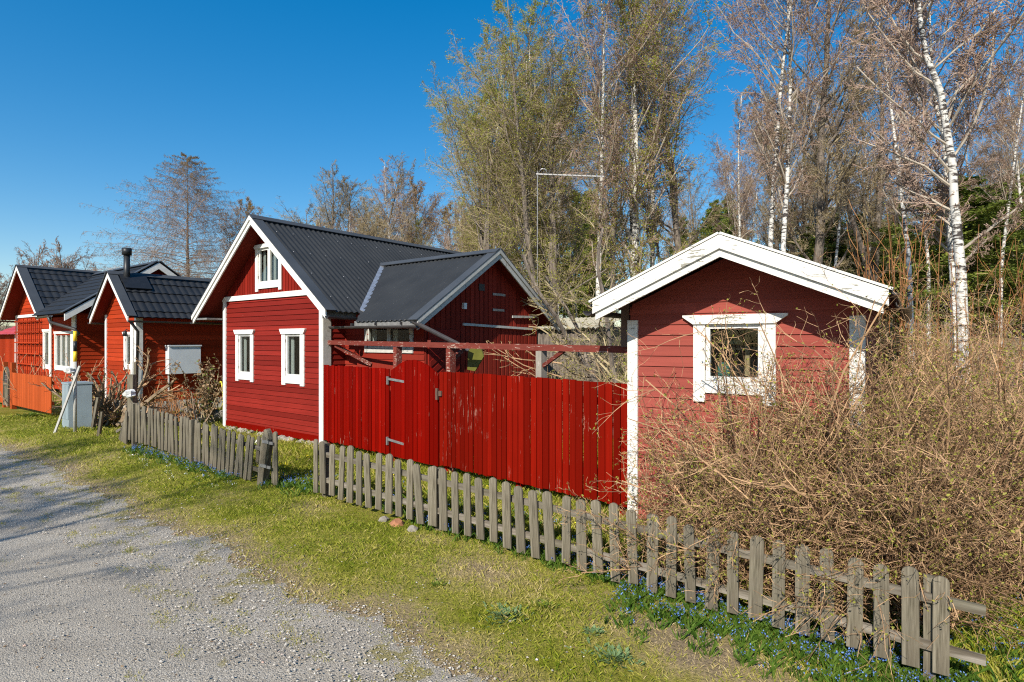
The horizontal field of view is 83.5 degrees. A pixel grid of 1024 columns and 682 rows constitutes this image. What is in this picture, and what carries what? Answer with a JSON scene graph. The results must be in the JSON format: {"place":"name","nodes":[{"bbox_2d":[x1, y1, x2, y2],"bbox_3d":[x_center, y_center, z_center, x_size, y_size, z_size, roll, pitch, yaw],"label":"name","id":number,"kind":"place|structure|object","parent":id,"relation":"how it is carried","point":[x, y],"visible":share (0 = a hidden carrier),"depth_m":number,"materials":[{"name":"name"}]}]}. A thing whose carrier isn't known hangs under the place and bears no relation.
{"place":"outdoors","nodes":[
{"label":"outdoors","id":0,"kind":"place"},
{"bbox_2d":[0,440,594,681],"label":"gravel road","id":1,"kind":"structure","parent":0,"point":[213,665],"depth_m":4.52,"materials":[{"name":"gravel"}]},
{"bbox_2d":[0,448,433,681],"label":"road weeds","id":2,"kind":"object","parent":1,"relation":"on","point":[41,494],"visible":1,"depth_m":5.31,"materials":[{"name":"plant"}]},
{"bbox_2d":[0,321,1023,681],"bbox_3d":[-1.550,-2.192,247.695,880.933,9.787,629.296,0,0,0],"label":"grass ground","id":3,"kind":"structure","parent":0,"point":[446,645],"depth_m":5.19,"materials":[{"name":"plant"}]},
{"bbox_2d":[0,326,14,370],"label":"shed","id":4,"kind":"structure","parent":3,"relation":"on","point":[7,343],"depth_m":27.78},
{"bbox_2d":[0,362,53,412],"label":"orange fence","id":5,"kind":"object","parent":3,"relation":"on","point":[31,396],"visible":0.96,"depth_m":16.61,"materials":[{"name":"wood"}]},
{"bbox_2d":[0,239,65,307],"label":"round tree","id":6,"kind":"object","parent":3,"relation":"on","point":[36,260],"visible":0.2,"depth_m":59.66,"materials":[{"name":"green plant"}]},
{"bbox_2d":[0,350,105,406],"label":"bare bush","id":7,"kind":"object","parent":3,"relation":"on","point":[44,368],"visible":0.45,"depth_m":17.45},
{"bbox_2d":[44,236,97,269],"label":"round tree","id":8,"kind":"object","parent":3,"relation":"on","point":[65,265],"visible":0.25,"depth_m":59.42,"materials":[{"name":"green plant"}]},
{"bbox_2d":[73,331,76,431],"bbox_3d":[-9.437,0.939,12.400,0.068,2.280,0.068,0,0,0],"label":"snow pole","id":9,"kind":"object","parent":3,"relation":"on","point":[75,384],"visible":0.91,"depth_m":12.38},
{"bbox_2d":[61,381,92,427],"bbox_3d":[-10.007,1.523,13.210,0.593,1.130,0.447,0,0,39],"label":"utility cabinet","id":10,"kind":"object","parent":3,"relation":"on","point":[84,403],"visible":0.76,"depth_m":13.07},
{"bbox_2d":[0,260,179,388],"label":"cottage","id":11,"kind":"structure","parent":3,"relation":"on","point":[58,302],"depth_m":22.85,"materials":[{"name":"wood"}]},
{"bbox_2d":[14,318,39,374],"bbox_3d":[-20.849,0.375,24.669,3.750,2.650,0.060,0,0,37],"label":"wall trellis","id":12,"kind":"object","parent":11,"relation":"attached to","point":[23,342],"depth_m":24.67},
{"bbox_2d":[53,331,70,369],"bbox_3d":[-17.013,0.415,22.194,2.150,1.530,0.625,0,0,37],"label":"window","id":13,"kind":"structure","parent":11,"relation":"in","point":[61,342],"depth_m":22.21,"materials":[{"name":"white glass"}]},
{"bbox_2d":[28,365,162,425],"bbox_3d":[-10.030,1.371,14.325,2.611,1.547,2.197,0,0,0],"label":"pruned shrub","id":14,"kind":"object","parent":3,"relation":"on","point":[112,415],"visible":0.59,"depth_m":13.94,"materials":[{"name":"plant"}]},
{"bbox_2d":[91,397,103,435],"bbox_3d":[-8.593,1.633,11.898,0.117,0.914,0.257,0,0,34],"label":"old post","id":15,"kind":"object","parent":3,"relation":"on","point":[95,415],"visible":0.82,"depth_m":11.88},
{"bbox_2d":[116,345,191,426],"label":"pruned tree","id":16,"kind":"object","parent":3,"relation":"on","point":[155,396],"visible":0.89,"depth_m":13.54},
{"bbox_2d":[88,248,222,410],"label":"cottage","id":17,"kind":"structure","parent":3,"relation":"on","point":[144,312],"depth_m":17.32,"materials":[{"name":"wood"}]},
{"bbox_2d":[69,152,271,278],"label":"larch tree","id":18,"kind":"object","parent":3,"relation":"on","point":[188,263],"visible":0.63,"depth_m":45.21,"materials":[{"name":"brown plant"}]},
{"bbox_2d":[140,386,216,422],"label":"dry perennials","id":19,"kind":"object","parent":3,"relation":"on","point":[173,405],"visible":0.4,"depth_m":14.94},
{"bbox_2d":[122,445,239,481],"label":"flowers","id":20,"kind":"object","parent":3,"relation":"on","point":[165,458],"depth_m":9.29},
{"bbox_2d":[169,354,222,423],"bbox_3d":[-7.885,1.242,14.645,1.382,1.822,1.058,0,0,-14],"label":"leafy shrub","id":21,"kind":"object","parent":3,"relation":"on","point":[207,400],"visible":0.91,"depth_m":14.60,"materials":[{"name":"green twig"},{"name":"reddish-brown leaf"}]},
{"bbox_2d":[128,403,277,485],"bbox_3d":[-5.205,1.732,9.392,4.528,1.173,0.161,0,0,33],"label":"picket fence","id":22,"kind":"object","parent":3,"relation":"on","point":[189,441],"visible":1,"depth_m":9.14,"materials":[{"name":"wood"}]},
{"bbox_2d":[215,197,263,253],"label":"young leaf tree","id":23,"kind":"object","parent":3,"relation":"on","point":[249,204],"visible":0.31,"depth_m":51.80,"materials":[{"name":"brown plant"}]},
{"bbox_2d":[271,159,359,232],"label":"bare tree","id":24,"kind":"object","parent":3,"relation":"on","point":[333,213],"visible":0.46,"depth_m":43.03,"materials":[{"name":"brown plant"}]},
{"bbox_2d":[309,180,397,237],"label":"bare tree","id":25,"kind":"object","parent":3,"relation":"on","point":[348,201],"visible":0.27,"depth_m":44.20,"materials":[{"name":"brown plant"}]},
{"bbox_2d":[0,437,736,678],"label":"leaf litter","id":26,"kind":"object","parent":3,"relation":"on","point":[248,589],"visible":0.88,"depth_m":4.83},
{"bbox_2d":[190,214,560,445],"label":"red cottage","id":27,"kind":"structure","parent":3,"relation":"on","point":[284,301],"depth_m":12.36,"materials":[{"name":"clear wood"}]},
{"bbox_2d":[233,329,254,381],"bbox_3d":[-6.100,0.355,13.672,0.920,1.210,0.625,0,0,37],"label":"window","id":28,"kind":"structure","parent":27,"relation":"in","point":[244,339],"depth_m":13.61,"materials":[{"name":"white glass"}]},
{"bbox_2d":[253,243,281,291],"bbox_3d":[-5.274,-1.640,13.039,1.180,1.060,0.625,0,0,37],"label":"window","id":29,"kind":"structure","parent":27,"relation":"in","point":[268,269],"depth_m":13.01,"materials":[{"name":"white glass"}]},
{"bbox_2d":[279,328,305,385],"bbox_3d":[-4.498,0.355,12.446,0.965,1.210,0.625,0,0,37],"label":"window","id":30,"kind":"structure","parent":27,"relation":"in","point":[292,340],"depth_m":12.40,"materials":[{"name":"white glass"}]},
{"bbox_2d":[364,329,413,352],"bbox_3d":[-2.238,-0.140,11.369,1.410,0.760,0.625,0,0,37],"label":"window","id":31,"kind":"structure","parent":27,"relation":"in","point":[395,335],"depth_m":11.52,"materials":[{"name":"clear glass"}]},
{"bbox_2d":[428,330,459,372],"bbox_3d":[-1.281,0.910,10.917,0.042,2.220,0.840,0,0,37],"label":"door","id":32,"kind":"structure","parent":27,"relation":"in","point":[436,356],"depth_m":10.82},
{"bbox_2d":[344,152,441,244],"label":"bare tree","id":33,"kind":"object","parent":3,"relation":"on","point":[398,179],"visible":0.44,"depth_m":40.98,"materials":[{"name":"brown plant"}]},
{"bbox_2d":[369,156,418,240],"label":"birch tree","id":34,"kind":"object","parent":3,"relation":"on","point":[384,191],"visible":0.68,"depth_m":40.38,"materials":[{"name":"brown plant"}]},
{"bbox_2d":[377,201,424,243],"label":"bare tree","id":35,"kind":"object","parent":3,"relation":"on","point":[404,221],"visible":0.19,"depth_m":38.28,"materials":[{"name":"brown plant"}]},
{"bbox_2d":[365,175,439,241],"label":"birch tree","id":36,"kind":"object","parent":3,"relation":"on","point":[396,197],"visible":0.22,"depth_m":44.85,"materials":[{"name":"brown plant"}]},
{"bbox_2d":[374,174,450,245],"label":"young leaf tree","id":37,"kind":"object","parent":3,"relation":"on","point":[430,218],"visible":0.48,"depth_m":43.83,"materials":[{"name":"brown plant"}]},
{"bbox_2d":[430,200,464,250],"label":"young leaf tree","id":38,"kind":"object","parent":3,"relation":"on","point":[446,209],"visible":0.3,"depth_m":49.56,"materials":[{"name":"brown plant"}]},
{"bbox_2d":[324,360,626,517],"bbox_3d":[-1.178,1.237,9.230,7.042,1.827,0.240,0,0,43],"label":"board fence","id":39,"kind":"object","parent":3,"relation":"on","point":[503,427],"visible":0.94,"depth_m":8.37,"materials":[{"name":"wood"}]},
{"bbox_2d":[482,340,561,378],"bbox_3d":[0.095,0.463,10.472,1.653,0.940,0.614,0,0,0],"label":"reaching branch","id":40,"kind":"object","parent":39,"relation":"on","point":[512,357],"visible":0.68,"depth_m":10.48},
{"bbox_2d":[328,340,626,493],"bbox_3d":[-0.788,1.073,9.493,7.301,2.155,0.846,0,0,43],"label":"beam frame","id":41,"kind":"object","parent":3,"relation":"on","point":[542,361],"visible":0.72,"depth_m":8.75,"materials":[{"name":"wood"}]},
{"bbox_2d":[467,349,483,370],"bbox_3d":[-0.587,0.315,9.298,0.380,0.370,0.021,0,0,43],"label":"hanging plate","id":42,"kind":"object","parent":41,"relation":"hanging from","point":[475,357],"visible":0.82,"depth_m":9.30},
{"bbox_2d":[448,202,519,259],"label":"birch tree","id":43,"kind":"object","parent":3,"relation":"on","point":[467,238],"visible":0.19,"depth_m":30.27,"materials":[{"name":"green plant"}]},
{"bbox_2d":[418,60,571,271],"bbox_3d":[-1.087,-5.562,27.913,8.433,15.331,7.370,0,0,29],"label":"birch tree","id":44,"kind":"object","parent":3,"relation":"on","point":[484,242],"visible":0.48,"depth_m":27.06,"materials":[{"name":"green plant"}]},
{"bbox_2d":[423,31,574,263],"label":"birch tree","id":45,"kind":"object","parent":3,"relation":"on","point":[493,81],"visible":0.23,"depth_m":61.04,"materials":[{"name":"green plant"}]},
{"bbox_2d":[479,601,533,626],"bbox_3d":[-0.044,2.180,4.582,0.447,0.057,0.381,0,0,0],"label":"leafy plant","id":46,"kind":"object","parent":3,"relation":"on","point":[505,611],"visible":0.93,"depth_m":4.60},
{"bbox_2d":[445,0,627,328],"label":"birch tree","id":47,"kind":"object","parent":3,"relation":"on","point":[554,272],"visible":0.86,"depth_m":24.91,"materials":[{"name":"green plant"}]},
{"bbox_2d":[461,0,613,294],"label":"birch tree","id":48,"kind":"object","parent":3,"relation":"on","point":[528,68],"visible":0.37,"depth_m":27.47,"materials":[{"name":"green plant"}]},
{"bbox_2d":[71,418,1023,681],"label":"garden grass","id":49,"kind":"structure","parent":3,"relation":"on","point":[557,526],"depth_m":7.55,"materials":[{"name":"plant"}]},
{"bbox_2d":[529,113,589,316],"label":"birch tree","id":50,"kind":"object","parent":3,"relation":"on","point":[559,216],"visible":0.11,"depth_m":44.59,"materials":[{"name":"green plant"}]},
{"bbox_2d":[536,168,603,343],"bbox_3d":[1.401,-1.032,13.890,1.634,6.264,0.502,0,0,0],"label":"television aerial","id":51,"kind":"object","parent":3,"relation":"on","point":[567,174],"visible":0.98,"depth_m":13.89,"materials":[{"name":"metal"}]},
{"bbox_2d":[554,176,592,317],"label":"birch tree","id":52,"kind":"object","parent":3,"relation":"on","point":[575,231],"visible":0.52,"depth_m":33.49,"materials":[{"name":"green plant"}]},
{"bbox_2d":[520,197,631,383],"bbox_3d":[2.257,-0.444,12.490,4.737,5.585,3.367,0,0,-8],"label":"fruit tree","id":53,"kind":"object","parent":3,"relation":"on","point":[582,362],"visible":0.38,"depth_m":12.71,"materials":[{"name":"brown plant"}]},
{"bbox_2d":[538,317,624,392],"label":"outbuilding","id":54,"kind":"structure","parent":3,"relation":"on","point":[542,339],"depth_m":21.05,"materials":[{"name":"grey wood"}]},
{"bbox_2d":[559,189,609,317],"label":"tree","id":55,"kind":"object","parent":3,"relation":"on","point":[565,256],"visible":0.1,"depth_m":50.41,"materials":[{"name":"green plant"}]},
{"bbox_2d":[559,190,625,328],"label":"tree","id":56,"kind":"object","parent":3,"relation":"on","point":[584,308],"visible":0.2,"depth_m":46.32,"materials":[{"name":"green plant"}]},
{"bbox_2d":[573,300,626,382],"bbox_3d":[4.034,0.383,21.140,5.234,3.822,4.886,0,0,0],"label":"undergrowth shrub","id":57,"kind":"object","parent":3,"relation":"on","point":[611,331],"visible":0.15,"depth_m":20.27,"materials":[{"name":"brown plant"}]},
{"bbox_2d":[532,0,674,328],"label":"birch tree","id":58,"kind":"object","parent":3,"relation":"on","point":[601,215],"visible":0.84,"depth_m":24.09,"materials":[{"name":"brown plant"}]},
{"bbox_2d":[566,637,645,675],"bbox_3d":[0.679,2.219,4.058,0.386,0.073,0.470,0,0,-37],"label":"leafy plant","id":59,"kind":"object","parent":3,"relation":"on","point":[619,654],"visible":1,"depth_m":4.06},
{"bbox_2d":[558,57,656,326],"bbox_3d":[6.744,-9.320,38.624,7.368,18.812,6.360,0,0,39],"label":"bare tree","id":60,"kind":"object","parent":3,"relation":"on","point":[612,275],"visible":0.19,"depth_m":38.59,"materials":[{"name":"brown plant"}]},
{"bbox_2d":[547,0,731,283],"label":"birch tree","id":61,"kind":"object","parent":3,"relation":"on","point":[636,255],"visible":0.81,"depth_m":25.03,"materials":[{"name":"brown plant"}]},
{"bbox_2d":[257,471,1023,681],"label":"squill","id":62,"kind":"object","parent":3,"relation":"on","point":[765,624],"depth_m":4.43,"materials":[{"name":"plant"}]},
{"bbox_2d":[313,439,985,681],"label":"picket fence","id":63,"kind":"object","parent":3,"relation":"on","point":[939,651],"visible":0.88,"depth_m":4.92,"materials":[{"name":"wood"}]},
{"bbox_2d":[595,0,723,266],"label":"birch tree","id":64,"kind":"object","parent":3,"relation":"on","point":[658,204],"visible":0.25,"depth_m":28.52,"materials":[{"name":"brown plant"}]},
{"bbox_2d":[606,4,727,259],"bbox_3d":[7.444,-7.654,27.327,5.904,17.461,6.839,0,0,42],"label":"bare tree","id":65,"kind":"object","parent":3,"relation":"on","point":[675,230],"visible":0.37,"depth_m":27.14,"materials":[{"name":"brown plant"}]},
{"bbox_2d":[650,177,698,262],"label":"birch tree","id":66,"kind":"object","parent":3,"relation":"on","point":[671,225],"visible":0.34,"depth_m":45.27,"materials":[{"name":"brown plant"}]},
{"bbox_2d":[661,161,720,240],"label":"bare tree","id":67,"kind":"object","parent":3,"relation":"on","point":[694,211],"visible":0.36,"depth_m":52.08,"materials":[{"name":"brown plant"}]},
{"bbox_2d":[688,199,727,241],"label":"conifer","id":68,"kind":"object","parent":3,"relation":"on","point":[708,232],"visible":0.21,"depth_m":46.41,"materials":[{"name":"green plant"}]},
{"bbox_2d":[715,150,761,239],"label":"birch tree","id":69,"kind":"object","parent":3,"relation":"on","point":[730,178],"visible":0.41,"depth_m":35.77,"materials":[{"name":"brown plant"}]},
{"bbox_2d":[701,85,782,239],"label":"birch tree","id":70,"kind":"object","parent":3,"relation":"on","point":[740,232],"visible":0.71,"depth_m":29.73,"materials":[{"name":"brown plant"}]},
{"bbox_2d":[583,232,911,524],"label":"garden shed","id":71,"kind":"structure","parent":3,"relation":"on","point":[671,295],"depth_m":6.13,"materials":[{"name":"red wood"}]},
{"bbox_2d":[682,313,788,405],"bbox_3d":[2.508,0.197,6.326,1.068,0.946,0.625,0,0,35],"label":"window","id":72,"kind":"structure","parent":71,"relation":"in","point":[700,372],"depth_m":6.27,"materials":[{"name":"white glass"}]},
{"bbox_2d":[551,373,950,653],"bbox_3d":[2.205,1.502,5.439,3.143,2.426,3.084,0,0,35],"label":"hedge shrub","id":73,"kind":"object","parent":3,"relation":"on","point":[700,562],"visible":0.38,"depth_m":4.99,"materials":[{"name":"plant"}]},
{"bbox_2d":[727,146,776,241],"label":"birch tree","id":74,"kind":"object","parent":3,"relation":"on","point":[749,219],"visible":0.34,"depth_m":35.35,"materials":[{"name":"brown plant"}]},
{"bbox_2d":[706,0,850,247],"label":"birch tree","id":75,"kind":"object","parent":3,"relation":"on","point":[773,188],"visible":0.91,"depth_m":19.53,"materials":[{"name":"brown plant"}]},
{"bbox_2d":[740,84,817,252],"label":"bare tree","id":76,"kind":"object","parent":3,"relation":"on","point":[763,238],"visible":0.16,"depth_m":41.12,"materials":[{"name":"brown plant"}]},
{"bbox_2d":[749,76,834,255],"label":"bare tree","id":77,"kind":"object","parent":3,"relation":"on","point":[789,245],"visible":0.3,"depth_m":31.31,"materials":[{"name":"brown plant"}]},
{"bbox_2d":[728,0,858,252],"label":"birch tree","id":78,"kind":"object","parent":3,"relation":"on","point":[790,138],"visible":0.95,"depth_m":18.82,"materials":[{"name":"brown plant"}]},
{"bbox_2d":[585,249,1023,681],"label":"hedge shrub","id":79,"kind":"object","parent":3,"relation":"on","point":[858,500],"visible":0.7,"depth_m":4.53,"materials":[{"name":"plant"}]},
{"bbox_2d":[774,155,848,260],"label":"birch tree","id":80,"kind":"object","parent":3,"relation":"on","point":[802,188],"visible":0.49,"depth_m":30.32,"materials":[{"name":"brown plant"}]},
{"bbox_2d":[763,85,862,251],"bbox_3d":[16.138,-7.039,31.299,5.348,13.654,4.616,0,0,41],"label":"bare tree","id":81,"kind":"object","parent":3,"relation":"on","point":[792,198],"visible":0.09,"depth_m":30.96,"materials":[{"name":"brown plant"}]},
{"bbox_2d":[728,0,924,271],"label":"bare tree","id":82,"kind":"object","parent":3,"relation":"on","point":[819,230],"visible":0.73,"depth_m":19.83,"materials":[{"name":"brown plant"}]},
{"bbox_2d":[740,551,921,680],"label":"arching twigs","id":83,"kind":"object","parent":3,"relation":"on","point":[828,596],"visible":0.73,"depth_m":4.12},
{"bbox_2d":[808,64,878,268],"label":"birch tree","id":84,"kind":"object","parent":3,"relation":"on","point":[839,228],"visible":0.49,"depth_m":25.76,"materials":[{"name":"brown plant"}]},
{"bbox_2d":[786,219,912,314],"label":"conifer","id":85,"kind":"object","parent":3,"relation":"on","point":[808,251],"visible":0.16,"depth_m":29.32,"materials":[{"name":"green plant"}]},
{"bbox_2d":[697,309,1023,628],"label":"hedge canes","id":86,"kind":"object","parent":3,"relation":"on","point":[729,404],"visible":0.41,"depth_m":4.63,"materials":[{"name":"plant"}]},
{"bbox_2d":[699,254,1023,631],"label":"hedge shrub","id":87,"kind":"object","parent":3,"relation":"on","point":[1014,584],"visible":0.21,"depth_m":4.87,"materials":[{"name":"plant"}]},
{"bbox_2d":[825,27,919,265],"bbox_3d":[17.187,-7.565,27.476,3.634,15.612,3.951,0,0,-9],"label":"birch tree","id":88,"kind":"object","parent":3,"relation":"on","point":[864,148],"visible":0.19,"depth_m":27.13,"materials":[{"name":"brown plant"}]},
{"bbox_2d":[781,6,971,341],"bbox_3d":[16.683,-8.037,26.811,9.843,16.955,6.309,0,0,-8],"label":"bare tree","id":89,"kind":"object","parent":3,"relation":"on","point":[876,223],"visible":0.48,"depth_m":26.26,"materials":[{"name":"brown plant"}]},
{"bbox_2d":[854,154,916,327],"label":"bare tree","id":90,"kind":"object","parent":3,"relation":"on","point":[893,210],"visible":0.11,"depth_m":36.18,"materials":[{"name":"brown plant"}]},
{"bbox_2d":[830,0,960,383],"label":"birch tree","id":91,"kind":"object","parent":3,"relation":"on","point":[902,215],"visible":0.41,"depth_m":18.55,"materials":[{"name":"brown plant"}]},
{"bbox_2d":[846,192,976,407],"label":"tall shoots","id":92,"kind":"object","parent":3,"relation":"on","point":[903,290],"visible":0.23,"depth_m":8.14,"materials":[{"name":"plant"}]},
{"bbox_2d":[880,34,960,344],"bbox_3d":[16.951,-6.025,24.099,3.334,13.175,3.067,0,0,-28],"label":"birch tree","id":93,"kind":"object","parent":3,"relation":"on","point":[927,254],"visible":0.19,"depth_m":23.95,"materials":[{"name":"brown plant"}]},
{"bbox_2d":[832,0,1023,400],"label":"birch tree","id":94,"kind":"object","parent":3,"relation":"on","point":[954,206],"visible":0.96,"depth_m":12.52,"materials":[{"name":"white plant"}]},
{"bbox_2d":[878,279,994,376],"bbox_3d":[13.474,-0.028,19.722,5.731,4.194,4.529,0,0,-32],"label":"undergrowth shrub","id":95,"kind":"object","parent":3,"relation":"on","point":[924,313],"visible":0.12,"depth_m":19.20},
{"bbox_2d":[864,0,1023,389],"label":"birch tree","id":96,"kind":"object","parent":3,"relation":"on","point":[947,233],"visible":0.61,"depth_m":13.32,"materials":[{"name":"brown plant"}]},
{"bbox_2d":[864,175,1023,326],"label":"conifer","id":97,"kind":"object","parent":3,"relation":"on","point":[986,208],"visible":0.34,"depth_m":24.28,"materials":[{"name":"green plant"}]},
{"bbox_2d":[877,261,1023,469],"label":"hedge shrub","id":98,"kind":"object","parent":3,"relation":"on","point":[962,363],"visible":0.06,"depth_m":7.18,"materials":[{"name":"plant"}]},
{"bbox_2d":[880,181,1023,333],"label":"conifer","id":99,"kind":"object","parent":3,"relation":"on","point":[1017,236],"visible":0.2,"depth_m":25.11,"materials":[{"name":"green plant"}]},
{"bbox_2d":[889,374,1023,494],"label":"hedge shrub","id":100,"kind":"object","parent":3,"relation":"on","point":[1007,380],"visible":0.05,"depth_m":6.16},
{"bbox_2d":[906,252,1023,336],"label":"undergrowth shrub","id":101,"kind":"object","parent":3,"relation":"on","point":[973,307],"visible":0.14,"depth_m":25.22,"materials":[{"name":"plant"}]},
{"bbox_2d":[915,224,1023,422],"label":"tall shoots","id":102,"kind":"object","parent":3,"relation":"on","point":[1000,284],"visible":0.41,"depth_m":10.49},
{"bbox_2d":[916,274,1023,393],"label":"undergrowth shrub","id":103,"kind":"object","parent":3,"relation":"on","point":[1012,320],"visible":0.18,"depth_m":17.06,"materials":[{"name":"plant"}]},
{"bbox_2d":[918,197,1023,330],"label":"conifer","id":104,"kind":"object","parent":3,"relation":"on","point":[1011,203],"visible":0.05,"depth_m":26.85,"materials":[{"name":"green plant"}]},
{"bbox_2d":[938,100,1005,212],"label":"birch tree","id":105,"kind":"object","parent":3,"relation":"on","point":[970,150],"visible":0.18,"depth_m":30.60,"materials":[{"name":"plant"}]},
{"bbox_2d":[960,47,1023,332],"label":"birch tree","id":106,"kind":"object","parent":3,"relation":"on","point":[1017,167],"visible":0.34,"depth_m":26.01,"materials":[{"name":"brown plant"}]},
{"bbox_2d":[963,29,1023,346],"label":"birch tree","id":107,"kind":"object","parent":3,"relation":"on","point":[1013,159],"visible":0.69,"depth_m":22.62,"materials":[{"name":"brown plant"}]},
{"bbox_2d":[970,120,1023,188],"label":"bare tree","id":108,"kind":"object","parent":3,"relation":"on","point":[1000,143],"visible":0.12,"depth_m":36.77,"materials":[{"name":"plant"}]},
{"bbox_2d":[0,0,1023,327],"label":"sky","id":109,"kind":"structure","parent":0,"point":[95,94],"materials":[{"name":"blue"}]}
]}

